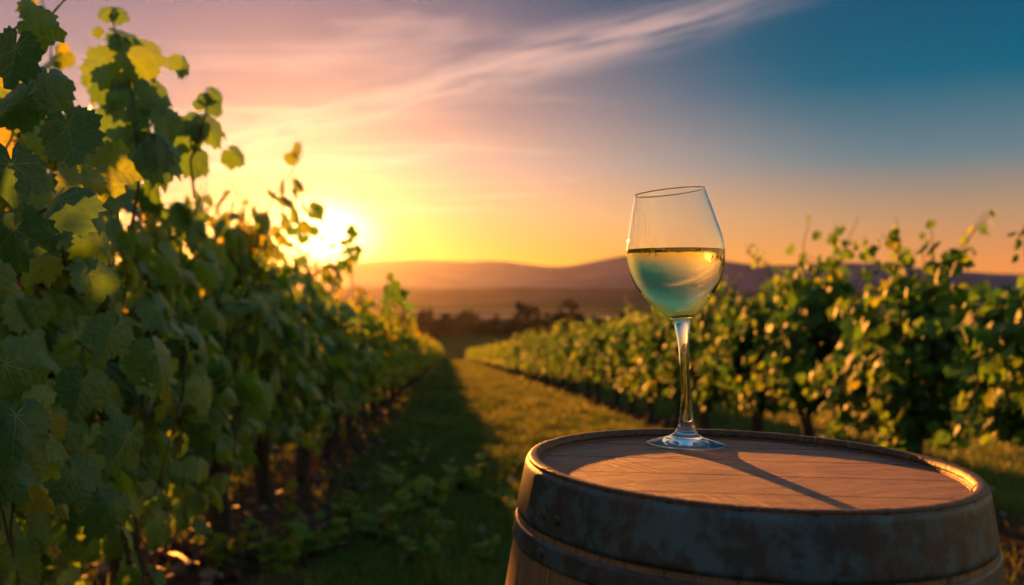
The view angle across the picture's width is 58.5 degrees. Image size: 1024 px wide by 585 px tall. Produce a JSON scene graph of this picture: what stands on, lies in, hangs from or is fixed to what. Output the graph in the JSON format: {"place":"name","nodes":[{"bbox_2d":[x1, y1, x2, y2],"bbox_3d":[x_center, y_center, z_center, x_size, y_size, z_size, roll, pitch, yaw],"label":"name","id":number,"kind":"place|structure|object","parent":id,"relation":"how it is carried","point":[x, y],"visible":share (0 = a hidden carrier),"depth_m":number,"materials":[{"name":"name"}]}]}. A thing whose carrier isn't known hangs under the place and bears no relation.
{"place":"outdoors","nodes":[
{"label":"outdoors","id":0,"kind":"place"},
{"bbox_2d":[0,304,1023,584],"bbox_3d":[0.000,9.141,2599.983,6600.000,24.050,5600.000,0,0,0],"label":"ground","id":1,"kind":"structure","parent":0,"point":[454,346],"depth_m":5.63,"materials":[{"name":"green plant"}]},
{"bbox_2d":[47,544,59,584],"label":"yellow flower","id":2,"kind":"object","parent":1,"relation":"on","point":[54,550],"visible":1,"depth_m":1.90,"materials":[{"name":"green plant"}]},
{"bbox_2d":[0,3,173,584],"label":"grapevine","id":3,"kind":"object","parent":1,"relation":"on","point":[32,458],"visible":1,"depth_m":1.29,"materials":[{"name":"green plant"}]},
{"bbox_2d":[0,0,212,584],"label":"grapevine","id":4,"kind":"object","parent":1,"relation":"on","point":[122,68],"visible":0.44,"depth_m":2.25,"materials":[{"name":"green plant"}]},
{"bbox_2d":[6,74,304,584],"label":"grapevine","id":5,"kind":"object","parent":1,"relation":"on","point":[230,374],"visible":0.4,"depth_m":3.05,"materials":[{"name":"green plant"}]},
{"bbox_2d":[100,140,340,545],"bbox_3d":[-1.420,0.304,4.513,1.077,2.024,1.658,0,0,-4],"label":"grapevine","id":6,"kind":"object","parent":1,"relation":"on","point":[239,248],"visible":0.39,"depth_m":4.30,"materials":[{"name":"green plant"}]},
{"bbox_2d":[191,522,250,567],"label":"weed","id":7,"kind":"object","parent":1,"relation":"on","point":[214,549],"visible":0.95,"depth_m":4.10,"materials":[{"name":"green plant"}]},
{"bbox_2d":[172,182,360,506],"bbox_3d":[-1.477,0.342,5.595,1.059,2.092,1.684,0,0,-4],"label":"grapevine","id":8,"kind":"object","parent":1,"relation":"on","point":[324,311],"visible":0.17,"depth_m":5.56,"materials":[{"name":"green plant"}]},
{"bbox_2d":[244,517,308,574],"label":"weed","id":9,"kind":"object","parent":1,"relation":"on","point":[287,556],"visible":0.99,"depth_m":3.99,"materials":[{"name":"green plant"}]},
{"bbox_2d":[229,250,374,481],"bbox_3d":[-1.579,0.576,6.932,1.038,1.778,1.718,0,0,-4],"label":"grapevine","id":10,"kind":"object","parent":1,"relation":"on","point":[302,465],"visible":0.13,"depth_m":6.74,"materials":[{"name":"green plant"}]},
{"bbox_2d":[276,479,355,555],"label":"weed","id":11,"kind":"object","parent":1,"relation":"on","point":[315,541],"visible":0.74,"depth_m":4.28,"materials":[{"name":"green plant"}]},
{"bbox_2d":[285,201,384,459],"bbox_3d":[-1.658,0.378,7.904,1.052,2.362,2.230,0,0,-4],"label":"grapevine","id":12,"kind":"object","parent":1,"relation":"on","point":[328,447],"visible":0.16,"depth_m":7.99,"materials":[{"name":"green plant"}]},
{"bbox_2d":[330,490,360,518],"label":"weed","id":13,"kind":"object","parent":1,"relation":"on","point":[346,511],"visible":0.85,"depth_m":5.16,"materials":[{"name":"green plant"}]},
{"bbox_2d":[333,288,391,447],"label":"grapevine","id":14,"kind":"object","parent":1,"relation":"on","point":[385,369],"visible":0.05,"depth_m":9.03,"materials":[{"name":"green plant"}]},
{"bbox_2d":[333,224,397,436],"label":"grapevine","id":15,"kind":"object","parent":1,"relation":"on","point":[351,232],"visible":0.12,"depth_m":10.42,"materials":[{"name":"green plant"}]},
{"bbox_2d":[354,289,405,428],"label":"grapevine","id":16,"kind":"object","parent":1,"relation":"on","point":[396,348],"visible":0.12,"depth_m":11.57,"materials":[{"name":"green plant"}]},
{"bbox_2d":[351,491,411,537],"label":"weed","id":17,"kind":"object","parent":1,"relation":"on","point":[396,508],"visible":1,"depth_m":4.64,"materials":[{"name":"green plant"}]},
{"bbox_2d":[366,349,405,420],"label":"grapevine","id":18,"kind":"object","parent":1,"relation":"on","point":[372,408],"visible":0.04,"depth_m":12.79,"materials":[{"name":"plant"}]},
{"bbox_2d":[375,312,409,413],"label":"grapevine","id":19,"kind":"object","parent":1,"relation":"on","point":[404,364],"visible":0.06,"depth_m":13.81,"materials":[{"name":"plant"}]},
{"bbox_2d":[379,461,408,488],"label":"weed","id":20,"kind":"object","parent":1,"relation":"on","point":[385,474],"visible":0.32,"depth_m":6.36,"materials":[{"name":"green plant"}]},
{"bbox_2d":[378,305,415,409],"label":"grapevine","id":21,"kind":"object","parent":1,"relation":"on","point":[407,355],"visible":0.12,"depth_m":15.23,"materials":[{"name":"plant"}]},
{"bbox_2d":[379,292,415,404],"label":"grapevine","id":22,"kind":"object","parent":1,"relation":"on","point":[386,295],"visible":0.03,"depth_m":16.42,"materials":[{"name":"plant"}]},
{"bbox_2d":[380,272,416,401],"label":"grapevine","id":23,"kind":"object","parent":1,"relation":"on","point":[389,278],"visible":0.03,"depth_m":17.51,"materials":[{"name":"plant"}]},
{"bbox_2d":[388,280,420,398],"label":"grapevine","id":24,"kind":"object","parent":1,"relation":"on","point":[402,293],"visible":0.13,"depth_m":18.85,"materials":[{"name":"plant"}]},
{"bbox_2d":[388,287,420,396],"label":"grapevine","id":25,"kind":"object","parent":1,"relation":"on","point":[398,392],"visible":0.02,"depth_m":19.96,"materials":[{"name":"plant"}]},
{"bbox_2d":[394,295,423,393],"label":"grapevine","id":26,"kind":"object","parent":1,"relation":"on","point":[408,305],"visible":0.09,"depth_m":21.17,"materials":[{"name":"plant"}]},
{"bbox_2d":[401,343,424,390],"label":"grapevine","id":27,"kind":"object","parent":1,"relation":"on","point":[403,388],"visible":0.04,"depth_m":22.38,"materials":[{"name":"plant"}]},
{"bbox_2d":[403,324,424,388],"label":"grapevine","id":28,"kind":"object","parent":1,"relation":"on","point":[418,347],"visible":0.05,"depth_m":23.43,"materials":[{"name":"plant"}]},
{"bbox_2d":[408,318,421,331],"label":"tree","id":29,"kind":"object","parent":1,"relation":"on","point":[418,326],"visible":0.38,"depth_m":249.51,"materials":[{"name":"brown plant"}]},
{"bbox_2d":[406,439,428,463],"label":"weed","id":30,"kind":"object","parent":1,"relation":"on","point":[415,454],"visible":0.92,"depth_m":7.97,"materials":[{"name":"green plant"}]},
{"bbox_2d":[406,324,428,384],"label":"grapevine","id":31,"kind":"object","parent":1,"relation":"on","point":[425,351],"visible":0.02,"depth_m":25.91,"materials":[{"name":"plant"}]},
{"bbox_2d":[408,340,426,386],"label":"grapevine","id":32,"kind":"object","parent":1,"relation":"on","point":[423,348],"visible":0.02,"depth_m":24.80,"materials":[{"name":"plant"}]},
{"bbox_2d":[407,312,428,382],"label":"grapevine","id":33,"kind":"object","parent":1,"relation":"on","point":[412,314],"visible":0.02,"depth_m":28.47,"materials":[{"name":"plant"}]},
{"bbox_2d":[380,463,457,519],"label":"weed","id":34,"kind":"object","parent":1,"relation":"on","point":[433,498],"visible":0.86,"depth_m":5.32,"materials":[{"name":"green plant"}]},
{"bbox_2d":[411,347,428,384],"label":"grapevine","id":35,"kind":"object","parent":1,"relation":"on","point":[427,356],"visible":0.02,"depth_m":27.05,"materials":[{"name":"plant"}]},
{"bbox_2d":[409,322,431,379],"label":"grapevine","id":36,"kind":"object","parent":1,"relation":"on","point":[428,352],"visible":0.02,"depth_m":31.94,"materials":[{"name":"plant"}]},
{"bbox_2d":[413,329,430,380],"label":"grapevine","id":37,"kind":"object","parent":1,"relation":"on","point":[428,345],"visible":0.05,"depth_m":31.15,"materials":[{"name":"plant"}]},
{"bbox_2d":[416,307,433,326],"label":"tree","id":38,"kind":"object","parent":1,"relation":"on","point":[422,313],"visible":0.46,"depth_m":278.92,"materials":[{"name":"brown plant"}]},
{"bbox_2d":[397,509,454,559],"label":"weed","id":39,"kind":"object","parent":1,"relation":"on","point":[437,531],"visible":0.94,"depth_m":4.23,"materials":[{"name":"green plant"}]},
{"bbox_2d":[421,319,431,336],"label":"tree","id":40,"kind":"object","parent":1,"relation":"on","point":[426,326],"visible":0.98,"depth_m":248.60,"materials":[{"name":"brown plant"}]},
{"bbox_2d":[421,335,433,376],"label":"grapevine","id":41,"kind":"object","parent":1,"relation":"on","point":[431,341],"visible":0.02,"depth_m":36.87,"materials":[{"name":"green plant"}]},
{"bbox_2d":[417,313,441,336],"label":"tree","id":42,"kind":"object","parent":1,"relation":"on","point":[421,321],"visible":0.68,"depth_m":252.48,"materials":[{"name":"brown plant"}]},
{"bbox_2d":[426,340,436,371],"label":"grapevine","id":43,"kind":"object","parent":1,"relation":"on","point":[435,344],"visible":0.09,"depth_m":46.36,"materials":[{"name":"green plant"}]},
{"bbox_2d":[436,313,454,335],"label":"tree","id":44,"kind":"object","parent":1,"relation":"on","point":[443,319],"visible":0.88,"depth_m":260.40,"materials":[{"name":"brown plant"}]},
{"bbox_2d":[441,313,453,334],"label":"tree","id":45,"kind":"object","parent":1,"relation":"on","point":[449,320],"visible":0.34,"depth_m":265.64,"materials":[{"name":"brown plant"}]},
{"bbox_2d":[448,318,467,337],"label":"tree","id":46,"kind":"object","parent":1,"relation":"on","point":[456,322],"visible":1,"depth_m":250.26,"materials":[{"name":"brown plant"}]},
{"bbox_2d":[445,453,488,491],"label":"weed","id":47,"kind":"object","parent":1,"relation":"on","point":[468,480],"visible":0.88,"depth_m":6.24,"materials":[{"name":"green plant"}]},
{"bbox_2d":[459,308,479,331],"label":"tree","id":48,"kind":"object","parent":1,"relation":"on","point":[470,314],"visible":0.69,"depth_m":272.86,"materials":[{"name":"brown plant"}]},
{"bbox_2d":[475,319,486,335],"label":"tree","id":49,"kind":"object","parent":1,"relation":"on","point":[484,328],"visible":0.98,"depth_m":259.31,"materials":[{"name":"brown plant"}]},
{"bbox_2d":[470,534,500,559],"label":"weed","id":50,"kind":"object","parent":1,"relation":"on","point":[486,551],"visible":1,"depth_m":4.17,"materials":[{"name":"green plant"}]},
{"bbox_2d":[485,344,494,368],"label":"grapevine","id":51,"kind":"object","parent":1,"relation":"on","point":[490,349],"visible":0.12,"depth_m":55.32,"materials":[{"name":"green plant"}]},
{"bbox_2d":[483,317,504,337],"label":"tree","id":52,"kind":"object","parent":1,"relation":"on","point":[493,321],"visible":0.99,"depth_m":249.02,"materials":[{"name":"brown plant"}]},
{"bbox_2d":[489,340,501,368],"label":"grapevine","id":53,"kind":"object","parent":1,"relation":"on","point":[491,351],"visible":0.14,"depth_m":50.63,"materials":[{"name":"green plant"}]},
{"bbox_2d":[492,343,502,370],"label":"grapevine","id":54,"kind":"object","parent":1,"relation":"on","point":[493,356],"visible":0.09,"depth_m":48.05,"materials":[{"name":"green plant"}]},
{"bbox_2d":[492,321,508,337],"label":"tree","id":55,"kind":"object","parent":1,"relation":"on","point":[504,328],"visible":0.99,"depth_m":248.11,"materials":[{"name":"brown plant"}]},
{"bbox_2d":[495,341,505,371],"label":"grapevine","id":56,"kind":"object","parent":1,"relation":"on","point":[500,346],"visible":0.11,"depth_m":45.25,"materials":[{"name":"green plant"}]},
{"bbox_2d":[485,473,516,503],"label":"weed","id":57,"kind":"object","parent":1,"relation":"on","point":[507,489],"visible":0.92,"depth_m":5.77,"materials":[{"name":"green plant"}]},
{"bbox_2d":[495,343,506,371],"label":"grapevine","id":58,"kind":"object","parent":1,"relation":"on","point":[497,347],"visible":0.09,"depth_m":43.84,"materials":[{"name":"green plant"}]},
{"bbox_2d":[496,340,511,372],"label":"grapevine","id":59,"kind":"object","parent":1,"relation":"on","point":[498,352],"visible":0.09,"depth_m":42.42,"materials":[{"name":"green plant"}]},
{"bbox_2d":[500,341,510,373],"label":"grapevine","id":60,"kind":"object","parent":1,"relation":"on","point":[504,348],"visible":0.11,"depth_m":40.99,"materials":[{"name":"green plant"}]},
{"bbox_2d":[501,340,514,374],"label":"grapevine","id":61,"kind":"object","parent":1,"relation":"on","point":[503,365],"visible":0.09,"depth_m":39.60,"materials":[{"name":"green plant"}]},
{"bbox_2d":[502,338,515,375],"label":"grapevine","id":62,"kind":"object","parent":1,"relation":"on","point":[506,361],"visible":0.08,"depth_m":37.91,"materials":[{"name":"green plant"}]},
{"bbox_2d":[504,494,516,513],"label":"weed","id":63,"kind":"object","parent":1,"relation":"on","point":[511,503],"visible":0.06,"depth_m":5.00,"materials":[{"name":"green plant"}]},
{"bbox_2d":[505,349,518,375],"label":"grapevine","id":64,"kind":"object","parent":1,"relation":"on","point":[517,371],"visible":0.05,"depth_m":36.72,"materials":[{"name":"green plant"}]},
{"bbox_2d":[504,316,520,335],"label":"tree","id":65,"kind":"object","parent":1,"relation":"on","point":[509,319],"visible":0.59,"depth_m":264.30,"materials":[{"name":"brown plant"}]},
{"bbox_2d":[506,339,521,376],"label":"grapevine","id":66,"kind":"object","parent":1,"relation":"on","point":[509,361],"visible":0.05,"depth_m":35.19,"materials":[{"name":"plant"}]},
{"bbox_2d":[504,444,527,472],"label":"weed","id":67,"kind":"object","parent":1,"relation":"on","point":[513,459],"visible":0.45,"depth_m":7.14,"materials":[{"name":"green plant"}]},
{"bbox_2d":[516,459,524,473],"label":"weed","id":68,"kind":"object","parent":1,"relation":"on","point":[520,462],"visible":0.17,"depth_m":6.74,"materials":[{"name":"green plant"}]},
{"bbox_2d":[512,330,529,378],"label":"grapevine","id":69,"kind":"object","parent":1,"relation":"on","point":[519,348],"visible":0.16,"depth_m":32.48,"materials":[{"name":"plant"}]},
{"bbox_2d":[509,329,534,377],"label":"grapevine","id":70,"kind":"object","parent":1,"relation":"on","point":[515,346],"visible":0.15,"depth_m":33.80,"materials":[{"name":"plant"}]},
{"bbox_2d":[515,336,532,380],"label":"grapevine","id":71,"kind":"object","parent":1,"relation":"on","point":[531,374],"visible":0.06,"depth_m":31.05,"materials":[{"name":"plant"}]},
{"bbox_2d":[507,301,543,334],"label":"tree","id":72,"kind":"object","parent":1,"relation":"on","point":[521,307],"visible":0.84,"depth_m":262.53,"materials":[{"name":"brown plant"}]},
{"bbox_2d":[520,317,533,329],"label":"tree","id":73,"kind":"object","parent":1,"relation":"on","point":[526,320],"visible":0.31,"depth_m":275.47,"materials":[{"name":"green plant"}]},
{"bbox_2d":[518,334,539,381],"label":"grapevine","id":74,"kind":"object","parent":1,"relation":"on","point":[535,374],"visible":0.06,"depth_m":29.54,"materials":[{"name":"plant"}]},
{"bbox_2d":[42,382,1022,584],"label":"soil clods","id":75,"kind":"object","parent":1,"relation":"on","point":[179,570],"visible":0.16,"depth_m":4.50,"materials":[{"name":"brown soil"}]},
{"bbox_2d":[521,327,549,383],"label":"grapevine","id":76,"kind":"object","parent":1,"relation":"on","point":[530,349],"visible":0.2,"depth_m":28.29,"materials":[{"name":"plant"}]},
{"bbox_2d":[524,330,548,384],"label":"grapevine","id":77,"kind":"object","parent":1,"relation":"on","point":[542,381],"visible":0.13,"depth_m":26.82,"materials":[{"name":"plant"}]},
{"bbox_2d":[528,333,551,386],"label":"grapevine","id":78,"kind":"object","parent":1,"relation":"on","point":[532,365],"visible":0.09,"depth_m":25.45,"materials":[{"name":"plant"}]},
{"bbox_2d":[527,311,552,336],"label":"tree","id":79,"kind":"object","parent":1,"relation":"on","point":[547,323],"visible":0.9,"depth_m":257.26,"materials":[{"name":"brown plant"}]},
{"bbox_2d":[536,312,549,320],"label":"tree","id":80,"kind":"object","parent":1,"relation":"on","point":[546,314],"visible":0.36,"depth_m":279.01,"materials":[{"name":"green plant"}]},
{"bbox_2d":[533,326,569,388],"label":"grapevine","id":81,"kind":"object","parent":1,"relation":"on","point":[537,349],"visible":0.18,"depth_m":23.97,"materials":[{"name":"plant"}]},
{"bbox_2d":[82,386,1023,584],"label":"fallen leaves","id":82,"kind":"object","parent":1,"relation":"on","point":[209,573],"visible":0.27,"depth_m":5.07,"materials":[{"name":"green plant"}]},
{"bbox_2d":[539,319,569,391],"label":"grapevine","id":83,"kind":"object","parent":1,"relation":"on","point":[544,362],"visible":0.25,"depth_m":22.50,"materials":[{"name":"plant"}]},
{"bbox_2d":[548,310,565,325],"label":"tree","id":84,"kind":"object","parent":1,"relation":"on","point":[557,315],"visible":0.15,"depth_m":261.89,"materials":[{"name":"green plant"}]},
{"bbox_2d":[551,311,568,331],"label":"tree","id":85,"kind":"object","parent":1,"relation":"on","point":[560,313],"visible":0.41,"depth_m":258.11,"materials":[{"name":"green plant"}]},
{"bbox_2d":[390,314,737,336],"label":"scrub wood","id":86,"kind":"object","parent":1,"relation":"on","point":[472,329],"visible":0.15,"depth_m":262.78,"materials":[{"name":"green plant"}]},
{"bbox_2d":[546,319,587,394],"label":"grapevine","id":87,"kind":"object","parent":1,"relation":"on","point":[561,338],"visible":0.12,"depth_m":21.00,"materials":[{"name":"plant"}]},
{"bbox_2d":[549,322,586,396],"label":"grapevine","id":88,"kind":"object","parent":1,"relation":"on","point":[556,355],"visible":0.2,"depth_m":19.66,"materials":[{"name":"plant"}]},
{"bbox_2d":[554,298,586,334],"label":"tree","id":89,"kind":"object","parent":1,"relation":"on","point":[561,317],"visible":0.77,"depth_m":254.30,"materials":[{"name":"brown plant"}]},
{"bbox_2d":[563,311,584,331],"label":"tree","id":90,"kind":"object","parent":1,"relation":"on","point":[577,318],"visible":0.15,"depth_m":263.76,"materials":[{"name":"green plant"}]},
{"bbox_2d":[558,319,599,399],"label":"grapevine","id":91,"kind":"object","parent":1,"relation":"on","point":[564,352],"visible":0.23,"depth_m":18.32,"materials":[{"name":"plant"}]},
{"bbox_2d":[568,313,610,402],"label":"grapevine","id":92,"kind":"object","parent":1,"relation":"on","point":[579,359],"visible":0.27,"depth_m":16.89,"materials":[{"name":"green plant"}]},
{"bbox_2d":[578,315,621,408],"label":"grapevine","id":93,"kind":"object","parent":1,"relation":"on","point":[594,346],"visible":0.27,"depth_m":15.44,"materials":[{"name":"green plant"}]},
{"bbox_2d":[610,310,630,321],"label":"tree","id":94,"kind":"object","parent":1,"relation":"on","point":[620,314],"visible":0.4,"depth_m":264.91,"materials":[{"name":"green plant"}]},
{"bbox_2d":[595,303,655,414],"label":"grapevine","id":95,"kind":"object","parent":1,"relation":"on","point":[605,363],"visible":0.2,"depth_m":13.97,"materials":[{"name":"green plant"}]},
{"bbox_2d":[605,302,667,422],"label":"grapevine","id":96,"kind":"object","parent":1,"relation":"on","point":[627,365],"visible":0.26,"depth_m":12.60,"materials":[{"name":"green plant"}]},
{"bbox_2d":[625,308,720,427],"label":"grapevine","id":97,"kind":"object","parent":1,"relation":"on","point":[656,346],"visible":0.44,"depth_m":11.12,"materials":[{"name":"green plant"}]},
{"bbox_2d":[654,274,774,428],"bbox_3d":[2.116,0.736,9.665,1.067,1.878,1.452,0,0,-4],"label":"grapevine","id":98,"kind":"object","parent":1,"relation":"on","point":[671,366],"visible":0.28,"depth_m":9.66,"materials":[{"name":"green plant"}]},
{"bbox_2d":[689,255,807,431],"bbox_3d":[2.220,0.617,8.341,1.074,1.922,1.781,0,0,-4],"label":"grapevine","id":99,"kind":"object","parent":1,"relation":"on","point":[725,357],"visible":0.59,"depth_m":8.21,"materials":[{"name":"green plant"}]},
{"bbox_2d":[505,428,1004,584],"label":"wine barrel","id":100,"kind":"object","parent":1,"relation":"on","point":[628,507],"visible":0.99,"depth_m":0.74,"materials":[{"name":"brown wood"}]},
{"bbox_2d":[626,186,726,449],"bbox_3d":[0.186,0.026,1.030,0.117,0.289,0.109,2,0,0],"label":"wine glass","id":101,"kind":"object","parent":100,"relation":"on","point":[675,250],"visible":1,"depth_m":0.99,"materials":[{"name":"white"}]},
{"bbox_2d":[720,214,885,436],"bbox_3d":[2.303,0.442,7.121,1.048,2.071,1.547,0,0,-4],"label":"grapevine","id":102,"kind":"object","parent":1,"relation":"on","point":[811,339],"visible":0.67,"depth_m":6.84,"materials":[{"name":"green plant"}]},
{"bbox_2d":[796,208,994,454],"bbox_3d":[2.406,0.455,5.657,1.072,1.861,1.929,0,0,-4],"label":"grapevine","id":103,"kind":"object","parent":1,"relation":"on","point":[899,400],"visible":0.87,"depth_m":5.32,"materials":[{"name":"green plant"}]},
{"bbox_2d":[894,228,1023,453],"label":"grapevine","id":104,"kind":"object","parent":1,"relation":"on","point":[997,395],"visible":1,"depth_m":4.24,"materials":[{"name":"green plant"}]},
{"bbox_2d":[0,0,1023,273],"label":"sky","id":105,"kind":"structure","parent":0,"point":[518,131],"materials":[{"name":"orange"}]},
{"bbox_2d":[16,255,1023,290],"bbox_3d":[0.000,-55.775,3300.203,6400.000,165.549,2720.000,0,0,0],"label":"hills","id":106,"kind":"structure","parent":0,"point":[613,272],"depth_m":2591.64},
{"bbox_2d":[295,287,1020,304],"bbox_3d":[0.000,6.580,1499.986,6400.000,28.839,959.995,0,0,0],"label":"foothills","id":107,"kind":"structure","parent":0,"point":[549,296],"depth_m":1230.67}
]}

